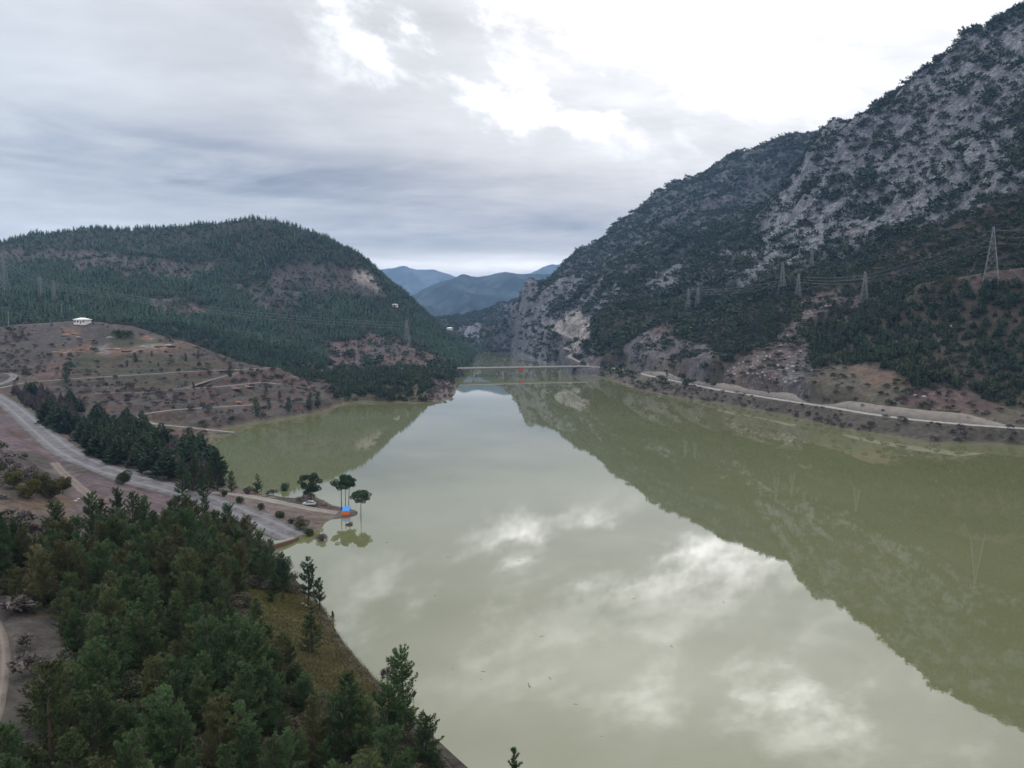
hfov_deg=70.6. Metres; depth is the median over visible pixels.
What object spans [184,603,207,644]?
pine tree
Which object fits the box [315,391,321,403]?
field pine
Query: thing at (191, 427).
dirt track
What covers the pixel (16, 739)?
pine tree
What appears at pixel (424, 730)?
pine tree
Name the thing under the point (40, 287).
pylon
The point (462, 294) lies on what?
mountain
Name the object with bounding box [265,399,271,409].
field pine
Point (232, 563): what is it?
pine tree
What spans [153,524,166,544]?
pine tree
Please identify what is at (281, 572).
pine tree
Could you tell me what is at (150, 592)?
pine tree
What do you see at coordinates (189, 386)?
dirt track
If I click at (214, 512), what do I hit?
pine tree
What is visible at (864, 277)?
pylon
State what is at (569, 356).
dirt track
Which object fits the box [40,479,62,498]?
olive tree
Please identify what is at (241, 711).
pine tree
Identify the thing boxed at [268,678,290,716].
pine tree
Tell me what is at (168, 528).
pine tree
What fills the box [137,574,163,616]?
pine tree
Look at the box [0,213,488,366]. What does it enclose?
pine forest
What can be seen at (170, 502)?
pine tree
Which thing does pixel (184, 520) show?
pine tree
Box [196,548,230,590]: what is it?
pine tree
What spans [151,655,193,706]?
pine tree
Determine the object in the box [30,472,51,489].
olive tree
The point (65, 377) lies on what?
field pine
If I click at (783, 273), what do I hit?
pylon
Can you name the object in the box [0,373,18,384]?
dirt track
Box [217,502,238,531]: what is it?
pine tree
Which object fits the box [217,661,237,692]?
pine tree
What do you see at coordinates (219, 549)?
pine tree
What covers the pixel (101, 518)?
pine tree
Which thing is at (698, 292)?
pylon
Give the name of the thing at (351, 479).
umbrella pine
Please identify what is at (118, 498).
pine tree
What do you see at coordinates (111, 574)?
pine tree
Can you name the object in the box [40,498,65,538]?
pine tree
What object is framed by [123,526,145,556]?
pine tree
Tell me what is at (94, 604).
pine tree
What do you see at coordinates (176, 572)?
pine tree
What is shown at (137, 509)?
pine tree
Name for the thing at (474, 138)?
sky
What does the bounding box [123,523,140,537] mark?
pine tree
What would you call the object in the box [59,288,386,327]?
power cable
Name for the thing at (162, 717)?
pine tree
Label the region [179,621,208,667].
pine tree
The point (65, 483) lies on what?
olive tree
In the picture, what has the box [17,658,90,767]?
pine tree
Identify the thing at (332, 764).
pine tree
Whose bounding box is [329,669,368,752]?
pine tree
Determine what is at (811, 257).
pylon
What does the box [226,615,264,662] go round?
pine tree
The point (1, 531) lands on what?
pine tree
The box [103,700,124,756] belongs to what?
pine tree
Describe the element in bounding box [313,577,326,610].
slope pine
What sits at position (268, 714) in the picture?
pine tree
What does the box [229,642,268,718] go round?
pine tree
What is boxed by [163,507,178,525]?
pine tree
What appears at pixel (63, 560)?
pine tree
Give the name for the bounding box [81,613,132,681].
pine tree
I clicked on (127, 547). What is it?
pine tree
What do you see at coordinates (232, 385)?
dirt track
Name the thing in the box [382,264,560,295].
mountain
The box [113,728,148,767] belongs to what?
pine tree
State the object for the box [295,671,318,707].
pine tree
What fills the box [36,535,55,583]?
pine tree
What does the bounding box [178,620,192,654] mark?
pine tree
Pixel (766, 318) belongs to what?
hillside scrub
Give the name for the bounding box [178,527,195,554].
pine tree
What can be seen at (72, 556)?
pine tree
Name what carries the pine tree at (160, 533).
on the terrain at (38, 623)
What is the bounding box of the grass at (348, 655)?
[245,588,381,706]
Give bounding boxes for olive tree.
[0,470,23,488]
[16,479,41,497]
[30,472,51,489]
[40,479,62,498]
[56,476,71,493]
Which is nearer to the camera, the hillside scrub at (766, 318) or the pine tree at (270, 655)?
the pine tree at (270, 655)
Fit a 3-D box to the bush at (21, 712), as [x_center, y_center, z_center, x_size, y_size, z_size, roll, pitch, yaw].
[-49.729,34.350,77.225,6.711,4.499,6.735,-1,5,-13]
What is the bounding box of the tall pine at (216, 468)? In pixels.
[209,448,226,490]
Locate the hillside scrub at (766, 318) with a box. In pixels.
[0,159,1023,386]
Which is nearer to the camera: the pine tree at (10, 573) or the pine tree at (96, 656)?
the pine tree at (96, 656)
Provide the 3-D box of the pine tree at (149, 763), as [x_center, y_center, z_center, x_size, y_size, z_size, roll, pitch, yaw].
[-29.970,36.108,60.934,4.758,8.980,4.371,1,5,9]
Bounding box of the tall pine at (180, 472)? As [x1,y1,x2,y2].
[173,452,190,495]
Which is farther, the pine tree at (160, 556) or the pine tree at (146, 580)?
the pine tree at (160, 556)
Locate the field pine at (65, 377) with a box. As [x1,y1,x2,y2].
[60,365,70,382]
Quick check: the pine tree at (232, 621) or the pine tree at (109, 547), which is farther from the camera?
the pine tree at (109, 547)
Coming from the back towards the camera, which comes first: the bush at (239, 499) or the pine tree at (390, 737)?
the bush at (239, 499)
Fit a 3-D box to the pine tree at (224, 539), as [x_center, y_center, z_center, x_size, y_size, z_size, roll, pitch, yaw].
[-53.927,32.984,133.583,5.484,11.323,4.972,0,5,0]
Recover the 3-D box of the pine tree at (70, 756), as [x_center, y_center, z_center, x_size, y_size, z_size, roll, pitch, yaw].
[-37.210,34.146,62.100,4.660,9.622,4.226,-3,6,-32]
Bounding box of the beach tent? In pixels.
[342,506,350,514]
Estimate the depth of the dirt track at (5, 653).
89.57 m
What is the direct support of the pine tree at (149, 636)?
on the terrain at (38, 623)
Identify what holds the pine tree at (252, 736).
on the terrain at (38, 623)
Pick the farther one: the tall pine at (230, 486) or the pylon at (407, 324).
the pylon at (407, 324)
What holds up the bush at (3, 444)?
on the terrain at (38, 623)
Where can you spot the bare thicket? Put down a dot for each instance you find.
(26, 398)
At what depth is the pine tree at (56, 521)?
127.81 m
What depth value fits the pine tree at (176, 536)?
129.10 m
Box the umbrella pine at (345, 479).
[339,474,351,505]
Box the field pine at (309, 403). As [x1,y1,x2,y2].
[304,392,313,409]
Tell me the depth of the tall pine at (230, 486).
244.08 m
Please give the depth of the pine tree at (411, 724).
97.04 m
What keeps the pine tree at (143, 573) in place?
on the terrain at (38, 623)
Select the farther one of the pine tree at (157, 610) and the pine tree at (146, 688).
the pine tree at (157, 610)
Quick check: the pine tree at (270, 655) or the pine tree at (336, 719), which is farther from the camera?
the pine tree at (270, 655)
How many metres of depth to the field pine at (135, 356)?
539.69 m
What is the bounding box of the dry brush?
[0,251,1023,748]
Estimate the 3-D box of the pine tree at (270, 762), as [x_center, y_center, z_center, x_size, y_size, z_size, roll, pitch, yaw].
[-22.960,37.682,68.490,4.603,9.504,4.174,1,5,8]
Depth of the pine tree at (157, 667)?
81.26 m
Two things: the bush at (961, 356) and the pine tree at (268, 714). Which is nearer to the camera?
the pine tree at (268, 714)
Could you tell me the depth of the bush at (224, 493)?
231.97 m
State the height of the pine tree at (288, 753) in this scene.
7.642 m
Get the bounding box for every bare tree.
[21,369,33,380]
[24,521,39,546]
[124,381,131,391]
[379,665,392,684]
[411,689,416,701]
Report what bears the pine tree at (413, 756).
on the terrain at (38, 623)
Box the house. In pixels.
[72,317,91,324]
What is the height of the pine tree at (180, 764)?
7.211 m
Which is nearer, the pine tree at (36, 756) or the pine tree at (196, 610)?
the pine tree at (36, 756)
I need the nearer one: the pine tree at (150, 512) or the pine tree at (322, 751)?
the pine tree at (322, 751)
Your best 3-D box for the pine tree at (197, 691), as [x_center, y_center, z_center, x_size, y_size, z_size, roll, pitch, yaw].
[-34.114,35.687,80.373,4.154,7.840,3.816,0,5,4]
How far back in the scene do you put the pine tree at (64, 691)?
73.75 m
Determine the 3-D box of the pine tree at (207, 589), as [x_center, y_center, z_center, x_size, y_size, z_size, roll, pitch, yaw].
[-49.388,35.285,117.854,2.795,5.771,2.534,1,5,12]
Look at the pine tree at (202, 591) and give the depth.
119.42 m
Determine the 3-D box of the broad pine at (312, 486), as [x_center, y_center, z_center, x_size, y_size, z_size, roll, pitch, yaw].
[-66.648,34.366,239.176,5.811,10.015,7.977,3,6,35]
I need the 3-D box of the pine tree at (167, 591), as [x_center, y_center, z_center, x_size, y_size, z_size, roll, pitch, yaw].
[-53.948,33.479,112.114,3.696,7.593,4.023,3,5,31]
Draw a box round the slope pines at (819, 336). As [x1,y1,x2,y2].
[279,276,1023,405]
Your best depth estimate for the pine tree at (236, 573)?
128.21 m
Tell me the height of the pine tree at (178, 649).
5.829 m
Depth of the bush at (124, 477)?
227.29 m
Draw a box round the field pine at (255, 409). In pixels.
[250,397,260,415]
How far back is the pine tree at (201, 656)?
82.05 m
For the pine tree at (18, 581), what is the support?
on the terrain at (38, 623)
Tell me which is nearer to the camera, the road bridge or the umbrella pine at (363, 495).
the umbrella pine at (363, 495)
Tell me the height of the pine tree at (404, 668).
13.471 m
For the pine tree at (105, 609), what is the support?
on the terrain at (38, 623)
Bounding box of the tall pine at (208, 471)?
[205,461,216,487]
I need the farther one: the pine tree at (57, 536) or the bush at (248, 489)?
the bush at (248, 489)
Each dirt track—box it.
[0,368,260,387]
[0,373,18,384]
[0,620,10,720]
[50,462,106,509]
[95,371,246,393]
[144,405,244,432]
[185,382,277,388]
[210,491,339,514]
[551,330,587,364]
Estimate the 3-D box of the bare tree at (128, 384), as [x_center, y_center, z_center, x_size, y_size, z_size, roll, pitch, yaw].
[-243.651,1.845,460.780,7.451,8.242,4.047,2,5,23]
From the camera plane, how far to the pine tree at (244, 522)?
164.89 m
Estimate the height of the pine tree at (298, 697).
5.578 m
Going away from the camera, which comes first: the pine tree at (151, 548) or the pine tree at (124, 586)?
the pine tree at (124, 586)
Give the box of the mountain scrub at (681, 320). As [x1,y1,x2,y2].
[21,0,1023,376]
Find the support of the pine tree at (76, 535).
on the terrain at (38, 623)
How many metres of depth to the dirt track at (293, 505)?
235.18 m
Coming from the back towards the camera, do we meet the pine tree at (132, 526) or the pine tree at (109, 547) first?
the pine tree at (132, 526)
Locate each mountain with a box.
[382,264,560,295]
[413,272,550,316]
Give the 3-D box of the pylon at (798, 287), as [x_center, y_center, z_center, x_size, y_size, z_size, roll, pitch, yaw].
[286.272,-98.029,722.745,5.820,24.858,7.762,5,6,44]
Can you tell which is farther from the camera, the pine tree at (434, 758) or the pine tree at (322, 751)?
the pine tree at (434, 758)
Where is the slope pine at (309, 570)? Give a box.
[299,556,316,606]
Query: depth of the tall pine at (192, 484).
234.30 m
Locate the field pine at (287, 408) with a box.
[285,396,292,411]
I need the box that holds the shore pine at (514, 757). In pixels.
[508,747,522,767]
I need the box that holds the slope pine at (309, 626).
[298,606,324,652]
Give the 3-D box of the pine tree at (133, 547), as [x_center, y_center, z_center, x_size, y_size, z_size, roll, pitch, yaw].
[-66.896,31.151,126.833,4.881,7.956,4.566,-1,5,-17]
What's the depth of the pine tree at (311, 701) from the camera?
81.11 m
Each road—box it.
[0,393,304,539]
[585,366,1023,428]
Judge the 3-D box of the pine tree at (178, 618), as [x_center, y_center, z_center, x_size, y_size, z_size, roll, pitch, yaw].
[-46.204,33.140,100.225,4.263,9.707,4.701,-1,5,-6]
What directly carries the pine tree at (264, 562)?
on the terrain at (38, 623)
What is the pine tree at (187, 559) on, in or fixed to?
on the terrain at (38, 623)
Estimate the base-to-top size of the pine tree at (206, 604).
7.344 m
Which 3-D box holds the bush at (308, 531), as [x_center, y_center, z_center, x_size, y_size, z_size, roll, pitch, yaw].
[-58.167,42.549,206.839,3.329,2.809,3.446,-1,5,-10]
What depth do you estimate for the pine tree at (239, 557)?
137.73 m
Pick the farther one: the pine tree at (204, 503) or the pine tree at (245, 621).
the pine tree at (204, 503)
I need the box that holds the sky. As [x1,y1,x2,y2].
[0,0,1022,276]
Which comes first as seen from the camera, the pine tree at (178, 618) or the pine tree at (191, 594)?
the pine tree at (178, 618)
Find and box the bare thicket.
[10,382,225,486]
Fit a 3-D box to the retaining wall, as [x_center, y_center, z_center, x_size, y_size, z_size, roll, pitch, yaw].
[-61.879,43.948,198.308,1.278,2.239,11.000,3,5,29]
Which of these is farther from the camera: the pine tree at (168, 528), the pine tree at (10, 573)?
the pine tree at (168, 528)
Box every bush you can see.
[0,440,9,448]
[13,696,62,728]
[26,534,40,547]
[115,469,132,484]
[219,489,227,496]
[235,496,243,502]
[243,486,251,493]
[257,502,265,509]
[275,511,284,517]
[280,482,289,490]
[294,515,309,529]
[303,528,314,535]
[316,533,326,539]
[884,399,896,405]
[920,401,931,405]
[955,354,967,358]
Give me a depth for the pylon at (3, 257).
890.91 m
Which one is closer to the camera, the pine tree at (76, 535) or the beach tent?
the pine tree at (76, 535)
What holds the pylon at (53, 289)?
on the terrain at (38, 623)
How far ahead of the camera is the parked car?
234.11 m
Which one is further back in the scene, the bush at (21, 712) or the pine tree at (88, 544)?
the pine tree at (88, 544)
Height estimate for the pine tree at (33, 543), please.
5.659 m
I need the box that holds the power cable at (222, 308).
[51,282,403,322]
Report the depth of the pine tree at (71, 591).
107.90 m
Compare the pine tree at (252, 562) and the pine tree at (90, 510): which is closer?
the pine tree at (90, 510)
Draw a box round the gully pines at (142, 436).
[26,382,229,478]
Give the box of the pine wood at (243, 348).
[0,315,458,373]
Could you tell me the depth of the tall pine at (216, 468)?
241.18 m
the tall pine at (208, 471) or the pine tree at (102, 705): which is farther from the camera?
the tall pine at (208, 471)
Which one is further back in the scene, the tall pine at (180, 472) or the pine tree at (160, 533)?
the tall pine at (180, 472)
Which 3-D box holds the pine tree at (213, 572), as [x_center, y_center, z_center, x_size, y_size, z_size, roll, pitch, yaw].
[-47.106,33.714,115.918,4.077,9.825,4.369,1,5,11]
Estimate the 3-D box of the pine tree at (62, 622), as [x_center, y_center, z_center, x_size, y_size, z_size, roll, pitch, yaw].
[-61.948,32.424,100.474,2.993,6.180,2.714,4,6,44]
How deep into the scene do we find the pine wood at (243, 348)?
791.13 m
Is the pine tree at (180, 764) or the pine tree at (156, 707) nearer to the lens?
the pine tree at (180, 764)
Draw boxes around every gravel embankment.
[641,371,808,402]
[820,401,1007,425]
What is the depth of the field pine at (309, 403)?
495.65 m
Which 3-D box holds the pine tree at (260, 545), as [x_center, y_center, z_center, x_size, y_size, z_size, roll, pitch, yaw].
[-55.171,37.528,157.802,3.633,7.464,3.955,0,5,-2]
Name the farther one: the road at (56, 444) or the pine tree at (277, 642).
the road at (56, 444)
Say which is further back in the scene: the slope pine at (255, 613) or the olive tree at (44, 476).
the olive tree at (44, 476)
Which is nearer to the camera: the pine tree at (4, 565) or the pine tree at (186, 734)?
the pine tree at (186, 734)
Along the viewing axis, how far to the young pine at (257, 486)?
245.23 m
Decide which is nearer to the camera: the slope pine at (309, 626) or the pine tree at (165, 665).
the pine tree at (165, 665)
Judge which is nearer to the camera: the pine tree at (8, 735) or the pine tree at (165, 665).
the pine tree at (8, 735)
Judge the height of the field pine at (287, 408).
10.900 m
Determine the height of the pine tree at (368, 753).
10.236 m
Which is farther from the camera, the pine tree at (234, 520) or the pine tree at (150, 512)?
the pine tree at (234, 520)
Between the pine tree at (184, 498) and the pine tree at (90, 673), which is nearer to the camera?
the pine tree at (90, 673)
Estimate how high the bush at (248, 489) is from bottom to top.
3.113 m
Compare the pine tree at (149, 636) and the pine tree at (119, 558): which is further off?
the pine tree at (119, 558)
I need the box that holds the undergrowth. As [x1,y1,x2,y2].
[0,519,447,767]
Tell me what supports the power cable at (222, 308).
hanging from the pylon at (407, 324)
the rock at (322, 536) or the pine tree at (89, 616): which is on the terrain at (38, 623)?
the pine tree at (89, 616)
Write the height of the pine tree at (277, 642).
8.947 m
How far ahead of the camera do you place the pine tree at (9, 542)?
118.27 m
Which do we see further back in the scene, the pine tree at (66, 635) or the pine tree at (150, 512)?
the pine tree at (150, 512)
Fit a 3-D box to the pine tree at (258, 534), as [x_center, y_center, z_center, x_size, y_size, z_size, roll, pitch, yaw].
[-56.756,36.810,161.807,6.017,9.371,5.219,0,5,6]
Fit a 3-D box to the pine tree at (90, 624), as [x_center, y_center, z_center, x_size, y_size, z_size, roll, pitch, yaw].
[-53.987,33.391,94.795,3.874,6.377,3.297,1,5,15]
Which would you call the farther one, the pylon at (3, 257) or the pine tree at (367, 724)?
the pylon at (3, 257)
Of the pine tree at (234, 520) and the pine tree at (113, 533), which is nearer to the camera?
the pine tree at (113, 533)
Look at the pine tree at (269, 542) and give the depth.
157.38 m
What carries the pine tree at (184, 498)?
on the terrain at (38, 623)
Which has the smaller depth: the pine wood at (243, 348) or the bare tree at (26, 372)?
the bare tree at (26, 372)
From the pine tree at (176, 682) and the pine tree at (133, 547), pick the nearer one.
the pine tree at (176, 682)
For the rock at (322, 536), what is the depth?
202.06 m
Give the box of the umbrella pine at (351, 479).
[347,476,356,505]
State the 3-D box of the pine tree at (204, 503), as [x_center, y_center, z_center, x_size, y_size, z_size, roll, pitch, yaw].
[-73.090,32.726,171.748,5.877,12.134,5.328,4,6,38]
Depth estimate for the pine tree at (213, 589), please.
113.99 m
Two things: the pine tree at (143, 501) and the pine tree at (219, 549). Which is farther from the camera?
the pine tree at (143, 501)
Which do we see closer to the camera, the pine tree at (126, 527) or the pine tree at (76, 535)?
the pine tree at (76, 535)
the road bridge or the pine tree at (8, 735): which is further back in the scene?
the road bridge
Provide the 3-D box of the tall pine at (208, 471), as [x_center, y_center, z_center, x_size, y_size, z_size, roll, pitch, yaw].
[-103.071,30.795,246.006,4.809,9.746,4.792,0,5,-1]
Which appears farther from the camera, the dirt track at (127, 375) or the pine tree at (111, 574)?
the dirt track at (127, 375)
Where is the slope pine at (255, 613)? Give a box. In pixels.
[246,597,265,629]
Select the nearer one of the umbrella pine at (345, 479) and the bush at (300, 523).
the bush at (300, 523)
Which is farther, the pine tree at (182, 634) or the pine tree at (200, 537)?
the pine tree at (200, 537)
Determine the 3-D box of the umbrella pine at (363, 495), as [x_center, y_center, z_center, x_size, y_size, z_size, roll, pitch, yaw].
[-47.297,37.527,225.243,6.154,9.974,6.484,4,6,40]
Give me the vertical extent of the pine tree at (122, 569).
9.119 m
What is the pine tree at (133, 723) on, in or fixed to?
on the terrain at (38, 623)
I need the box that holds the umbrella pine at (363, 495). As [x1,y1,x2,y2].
[349,489,371,502]
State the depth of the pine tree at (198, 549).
133.00 m
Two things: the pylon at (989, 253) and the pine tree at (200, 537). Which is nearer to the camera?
the pine tree at (200, 537)
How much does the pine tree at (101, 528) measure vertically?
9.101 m
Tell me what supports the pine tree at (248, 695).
on the terrain at (38, 623)
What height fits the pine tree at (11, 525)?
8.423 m
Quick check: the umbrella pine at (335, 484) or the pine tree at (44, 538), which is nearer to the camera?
the pine tree at (44, 538)
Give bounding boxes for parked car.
[302,500,315,505]
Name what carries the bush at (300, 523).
on the terrain at (38, 623)
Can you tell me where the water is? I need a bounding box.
[210,353,1023,767]
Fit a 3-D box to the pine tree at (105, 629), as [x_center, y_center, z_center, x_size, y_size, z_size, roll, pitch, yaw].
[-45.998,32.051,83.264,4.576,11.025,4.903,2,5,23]
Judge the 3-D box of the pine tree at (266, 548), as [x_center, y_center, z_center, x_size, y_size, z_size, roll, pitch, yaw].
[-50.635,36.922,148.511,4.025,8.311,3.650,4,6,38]
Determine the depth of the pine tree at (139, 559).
117.14 m
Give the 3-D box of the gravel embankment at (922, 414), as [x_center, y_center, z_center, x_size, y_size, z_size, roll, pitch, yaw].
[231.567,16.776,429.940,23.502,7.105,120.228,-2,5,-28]
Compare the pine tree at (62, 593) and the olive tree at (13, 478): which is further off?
the olive tree at (13, 478)
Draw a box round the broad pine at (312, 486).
[297,472,322,499]
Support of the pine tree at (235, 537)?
on the terrain at (38, 623)
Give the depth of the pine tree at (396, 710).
89.21 m
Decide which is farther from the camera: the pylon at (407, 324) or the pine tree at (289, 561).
the pylon at (407, 324)
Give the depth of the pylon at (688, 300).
897.78 m
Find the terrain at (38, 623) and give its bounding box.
[0,9,1023,767]
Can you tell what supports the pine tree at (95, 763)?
on the terrain at (38, 623)
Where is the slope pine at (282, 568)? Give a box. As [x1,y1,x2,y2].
[274,553,292,598]
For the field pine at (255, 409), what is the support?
on the terrain at (38, 623)
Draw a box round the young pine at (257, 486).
[252,474,262,493]
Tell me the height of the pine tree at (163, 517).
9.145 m
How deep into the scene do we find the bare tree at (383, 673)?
107.98 m
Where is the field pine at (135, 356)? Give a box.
[132,352,137,361]
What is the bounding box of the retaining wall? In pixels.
[272,537,298,548]
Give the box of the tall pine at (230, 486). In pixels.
[226,470,237,491]
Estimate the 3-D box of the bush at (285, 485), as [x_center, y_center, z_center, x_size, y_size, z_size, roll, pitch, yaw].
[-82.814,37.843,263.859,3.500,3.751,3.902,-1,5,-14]
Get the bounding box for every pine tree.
[0,511,16,568]
[0,529,8,565]
[0,543,15,581]
[0,569,17,593]
[0,720,29,767]
[0,752,22,767]
[4,552,19,575]
[5,515,31,553]
[7,566,34,599]
[7,732,28,766]
[9,527,32,567]
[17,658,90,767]
[19,543,64,605]
[20,741,47,767]
[29,538,38,561]
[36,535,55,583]
[37,521,64,554]
[39,658,95,736]
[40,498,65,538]
[41,527,68,581]
[49,539,92,591]
[49,587,74,628]
[51,726,92,767]
[53,517,78,540]
[56,597,74,630]
[57,516,79,564]
[61,572,85,601]
[62,514,92,551]
[62,612,78,638]
[63,608,89,653]
[63,680,127,767]
[64,541,79,575]
[66,587,79,610]
[71,529,90,577]
[71,635,121,748]
[71,636,109,689]
[79,490,103,545]
[80,612,92,637]
[80,668,106,716]
[81,534,96,558]
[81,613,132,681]
[82,538,115,583]
[84,615,111,641]
[85,556,118,598]
[86,540,112,584]
[86,583,105,612]
[87,618,131,699]
[87,751,115,767]
[89,514,108,540]
[89,520,110,546]
[91,498,113,535]
[93,584,133,641]
[98,570,127,613]
[103,514,125,562]
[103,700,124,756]
[104,486,129,521]
[108,577,147,625]
[109,507,128,531]
[110,549,131,576]
[110,564,130,607]
[111,701,140,741]
[112,518,130,549]
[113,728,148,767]
[119,539,146,569]
[120,540,144,574]
[121,597,159,662]
[122,491,145,535]
[122,609,166,671]
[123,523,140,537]
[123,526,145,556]
[124,551,157,593]
[124,570,154,622]
[133,494,154,530]
[133,651,167,715]
[134,683,193,767]
[135,531,163,576]
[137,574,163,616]
[137,683,156,717]
[138,561,152,582]
[138,582,166,632]
[138,688,195,760]
[139,759,160,767]
[146,601,170,652]
[147,510,159,525]
[148,511,160,528]
[150,550,175,592]
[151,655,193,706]
[152,526,167,550]
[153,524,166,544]
[153,536,178,595]
[154,576,173,613]
[157,510,174,538]
[159,707,203,767]
[160,669,196,730]
[161,499,180,523]
[161,591,191,648]
[162,526,173,543]
[162,653,172,685]
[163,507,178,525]
[163,524,186,575]
[164,639,186,673]
[165,602,187,640]
[167,546,201,593]
[169,495,184,519]
[169,571,202,628]
[170,546,203,608]
[171,507,196,543]
[174,754,201,767]
[176,492,196,519]
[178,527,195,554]
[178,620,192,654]
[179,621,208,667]
[181,506,201,539]
[181,660,195,695]
[183,650,219,721]
[184,499,201,524]
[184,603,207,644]
[184,614,232,686]
[184,671,223,732]
[191,530,211,563]
[192,544,202,576]
[195,497,216,528]
[195,692,239,767]
[196,513,214,540]
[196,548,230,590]
[196,576,205,602]
[197,602,213,636]
[202,565,231,607]
[202,584,214,603]
[203,552,233,602]
[204,538,229,577]
[204,574,231,619]
[205,612,248,677]
[207,524,220,544]
[207,541,232,587]
[207,597,227,623]
[208,533,234,578]
[208,623,227,649]
[210,686,256,756]
[211,509,222,532]
[216,742,237,767]
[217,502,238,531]
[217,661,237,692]
[220,607,239,641]
[221,698,263,767]
[222,519,233,547]
[223,617,276,705]
[226,524,248,553]
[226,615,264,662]
[226,660,269,734]
[228,515,237,537]
[228,567,248,594]
[229,528,252,566]
[229,556,247,590]
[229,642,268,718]
[231,717,263,767]
[233,538,251,581]
[238,514,257,545]
[239,517,253,553]
[240,616,251,635]
[242,655,290,737]
[244,555,254,575]
[248,528,270,554]
[248,547,263,576]
[253,552,272,585]
[256,540,264,559]
[256,733,290,767]
[258,544,274,572]
[259,629,295,680]
[260,538,276,566]
[260,624,274,654]
[260,643,292,707]
[263,726,303,767]
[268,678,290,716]
[274,556,290,583]
[274,633,303,687]
[284,727,309,767]
[286,556,293,573]
[292,675,318,712]
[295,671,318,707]
[296,694,328,761]
[309,739,333,767]
[315,680,372,764]
[315,717,333,754]
[324,758,347,767]
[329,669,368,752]
[348,694,380,755]
[349,745,388,767]
[351,749,381,767]
[360,675,408,750]
[371,723,413,767]
[383,644,419,728]
[399,747,417,767]
[404,697,418,730]
[406,712,444,762]
[423,742,442,767]
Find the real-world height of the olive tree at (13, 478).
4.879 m
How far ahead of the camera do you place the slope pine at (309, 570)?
135.32 m
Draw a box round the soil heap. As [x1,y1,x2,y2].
[231,386,242,389]
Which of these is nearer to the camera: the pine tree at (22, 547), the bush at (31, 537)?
the pine tree at (22, 547)
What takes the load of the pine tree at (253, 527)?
on the terrain at (38, 623)
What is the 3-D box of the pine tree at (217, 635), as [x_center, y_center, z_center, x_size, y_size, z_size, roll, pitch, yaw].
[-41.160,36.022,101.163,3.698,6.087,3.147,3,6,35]
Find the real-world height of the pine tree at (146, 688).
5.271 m
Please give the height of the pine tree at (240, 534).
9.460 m
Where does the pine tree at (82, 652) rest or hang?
on the terrain at (38, 623)
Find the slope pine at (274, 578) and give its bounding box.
[264,569,281,601]
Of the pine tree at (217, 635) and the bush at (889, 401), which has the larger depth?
the bush at (889, 401)
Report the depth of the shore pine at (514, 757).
77.57 m
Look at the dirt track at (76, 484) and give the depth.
217.20 m
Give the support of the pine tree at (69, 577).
on the terrain at (38, 623)
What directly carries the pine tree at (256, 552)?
on the terrain at (38, 623)
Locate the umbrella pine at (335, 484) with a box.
[329,474,349,509]
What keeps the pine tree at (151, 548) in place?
on the terrain at (38, 623)
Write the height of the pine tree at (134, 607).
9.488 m
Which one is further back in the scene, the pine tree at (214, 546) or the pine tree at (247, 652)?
the pine tree at (214, 546)
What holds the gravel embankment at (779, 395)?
on the terrain at (38, 623)
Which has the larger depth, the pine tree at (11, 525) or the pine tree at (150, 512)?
the pine tree at (150, 512)
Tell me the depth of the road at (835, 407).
458.72 m
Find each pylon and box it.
[0,255,10,294]
[37,276,42,295]
[51,280,56,300]
[403,320,411,345]
[684,288,690,309]
[695,287,700,307]
[777,262,785,293]
[794,274,801,296]
[809,247,813,265]
[859,271,868,301]
[981,226,998,285]
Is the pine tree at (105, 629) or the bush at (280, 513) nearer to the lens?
the pine tree at (105, 629)
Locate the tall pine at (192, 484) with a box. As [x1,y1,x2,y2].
[183,444,200,490]
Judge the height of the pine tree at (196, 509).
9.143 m
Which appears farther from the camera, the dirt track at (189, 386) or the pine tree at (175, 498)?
the dirt track at (189, 386)
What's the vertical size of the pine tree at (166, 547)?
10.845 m
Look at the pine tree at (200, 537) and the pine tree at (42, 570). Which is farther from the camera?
the pine tree at (200, 537)
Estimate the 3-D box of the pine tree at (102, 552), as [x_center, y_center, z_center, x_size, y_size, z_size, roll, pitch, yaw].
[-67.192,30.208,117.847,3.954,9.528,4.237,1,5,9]
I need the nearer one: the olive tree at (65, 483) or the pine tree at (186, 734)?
the pine tree at (186, 734)
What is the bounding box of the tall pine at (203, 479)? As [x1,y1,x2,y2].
[194,466,212,498]
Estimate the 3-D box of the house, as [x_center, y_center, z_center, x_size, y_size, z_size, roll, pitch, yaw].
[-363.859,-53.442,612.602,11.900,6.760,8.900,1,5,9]
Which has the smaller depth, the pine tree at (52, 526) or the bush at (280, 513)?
the pine tree at (52, 526)
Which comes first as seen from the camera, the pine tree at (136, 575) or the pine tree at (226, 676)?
the pine tree at (226, 676)
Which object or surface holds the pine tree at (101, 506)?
on the terrain at (38, 623)
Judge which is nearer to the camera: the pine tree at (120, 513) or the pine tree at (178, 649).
the pine tree at (178, 649)
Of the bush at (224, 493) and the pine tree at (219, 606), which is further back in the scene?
the bush at (224, 493)
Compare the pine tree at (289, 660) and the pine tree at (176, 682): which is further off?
the pine tree at (289, 660)
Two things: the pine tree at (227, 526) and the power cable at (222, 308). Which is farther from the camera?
the power cable at (222, 308)
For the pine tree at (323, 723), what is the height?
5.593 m

